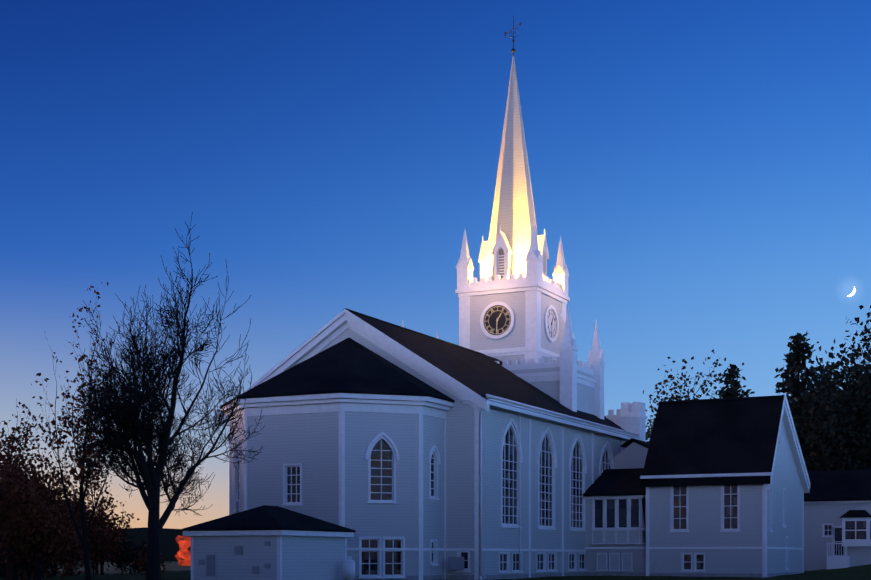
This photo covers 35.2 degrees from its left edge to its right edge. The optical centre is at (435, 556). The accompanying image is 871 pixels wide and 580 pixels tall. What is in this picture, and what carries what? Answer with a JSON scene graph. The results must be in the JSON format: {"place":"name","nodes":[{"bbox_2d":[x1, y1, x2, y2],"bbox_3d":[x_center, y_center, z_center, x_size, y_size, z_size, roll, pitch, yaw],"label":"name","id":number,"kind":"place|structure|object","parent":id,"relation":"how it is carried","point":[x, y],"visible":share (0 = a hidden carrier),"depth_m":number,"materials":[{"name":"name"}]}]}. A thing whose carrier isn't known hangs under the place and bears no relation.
{"place":"outdoors","nodes":[
{"label":"outdoors","id":0,"kind":"place"},
{"bbox_2d":[0,561,870,579],"bbox_3d":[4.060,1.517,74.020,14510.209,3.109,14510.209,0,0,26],"label":"terrain","id":1,"kind":"structure","parent":0,"point":[173,570],"depth_m":84.86,"materials":[{"name":"green plant"}]},
{"bbox_2d":[0,411,98,579],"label":"reddish trees","id":2,"kind":"object","parent":1,"relation":"on","point":[9,566],"visible":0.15,"depth_m":72.33,"materials":[{"name":"red plant"}]},
{"bbox_2d":[0,281,171,578],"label":"brown tree leaves","id":3,"kind":"object","parent":1,"relation":"on","point":[55,506],"visible":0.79,"depth_m":69.07,"materials":[{"name":"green plant"}]},
{"bbox_2d":[76,527,190,560],"bbox_3d":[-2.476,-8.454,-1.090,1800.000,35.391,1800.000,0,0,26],"label":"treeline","id":4,"kind":"object","parent":1,"relation":"on","point":[169,546],"depth_m":882.13,"materials":[{"name":"black"}]},
{"bbox_2d":[175,535,190,565],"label":"bush","id":5,"kind":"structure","parent":1,"relation":"on","point":[183,556],"depth_m":417.74,"materials":[{"name":"red"}]},
{"bbox_2d":[194,535,344,579],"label":"shed siding walls","id":6,"kind":"structure","parent":1,"relation":"on","point":[313,557],"depth_m":65.38,"materials":[{"name":"white wood"}]},
{"bbox_2d":[199,502,463,575],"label":"utility boxes","id":7,"kind":"object","parent":6,"relation":"attached to","point":[455,563],"visible":0.92,"depth_m":65.56,"materials":[{"name":"grey metal"}]},
{"bbox_2d":[343,556,354,579],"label":"propane tank","id":8,"kind":"object","parent":1,"relation":"on","point":[349,568],"visible":1,"depth_m":68.51,"materials":[{"name":"white"}]},
{"bbox_2d":[0,212,870,579],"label":"trees","id":9,"kind":"object","parent":1,"relation":"on","point":[136,422],"depth_m":61.40,"materials":[{"name":"black plant"}]},
{"bbox_2d":[643,349,743,442],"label":"leaves","id":10,"kind":"object","parent":9,"relation":"on","point":[648,433],"visible":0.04,"depth_m":146.74,"materials":[{"name":"green plant"}]},
{"bbox_2d":[183,222,870,579],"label":"white trim","id":11,"kind":"structure","parent":1,"relation":"on","point":[535,283],"depth_m":84.94,"materials":[{"name":"white wood"}]},
{"bbox_2d":[216,394,638,577],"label":"gutters","id":12,"kind":"object","parent":11,"relation":"attached to","point":[540,409],"visible":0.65,"depth_m":78.63,"materials":[{"name":"white metal"}]},
{"bbox_2d":[480,413,520,575],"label":"downpipes","id":13,"kind":"object","parent":11,"relation":"attached to","point":[519,494],"visible":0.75,"depth_m":79.69,"materials":[{"name":"white metal"}]},
{"bbox_2d":[499,248,503,276],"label":"louvered vent","id":14,"kind":"object","parent":11,"relation":"attached to","point":[501,251],"visible":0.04,"depth_m":98.40,"materials":[{"name":"grey wood"}]},
{"bbox_2d":[484,56,537,280],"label":"spire","id":15,"kind":"object","parent":11,"relation":"on","point":[513,214],"visible":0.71,"depth_m":99.39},
{"bbox_2d":[505,15,521,55],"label":"weathervane","id":16,"kind":"object","parent":15,"relation":"on","point":[513,49],"visible":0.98,"depth_m":100.31,"materials":[{"name":"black metal"}]},
{"bbox_2d":[484,305,556,337],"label":"clock face","id":17,"kind":"object","parent":11,"relation":"on","point":[494,316],"depth_m":97.85},
{"bbox_2d":[485,306,509,333],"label":"clock markings","id":18,"kind":"object","parent":17,"relation":"attached to","point":[497,331],"visible":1,"depth_m":97.64,"materials":[{"name":"brown metal"}]},
{"bbox_2d":[181,311,870,531],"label":"shingle roofs","id":19,"kind":"object","parent":11,"relation":"on","point":[721,436],"visible":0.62,"depth_m":86.18,"materials":[{"name":"black"}]},
{"bbox_2d":[342,308,783,402],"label":"roof ridge caps","id":20,"kind":"object","parent":19,"relation":"on","point":[756,397],"visible":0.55,"depth_m":88.86,"materials":[{"name":"black"}]},
{"bbox_2d":[238,428,870,574],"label":"window glass","id":21,"kind":"object","parent":11,"relation":"attached to","point":[680,512],"visible":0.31,"depth_m":83.92,"materials":[{"name":"black glass"}]},
{"bbox_2d":[355,572,802,579],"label":"foundation course","id":22,"kind":"object","parent":1,"relation":"on","point":[469,577],"visible":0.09,"depth_m":84.92,"materials":[{"name":"grey concrete"}]},
{"bbox_2d":[0,0,870,528],"label":"sky","id":23,"kind":"structure","parent":0,"point":[701,169],"materials":[{"name":"blue"}]},
{"bbox_2d":[231,291,870,575],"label":"church siding walls","id":24,"kind":"structure","parent":0,"point":[309,442],"depth_m":78.11,"materials":[{"name":"white wood"}]}
]}

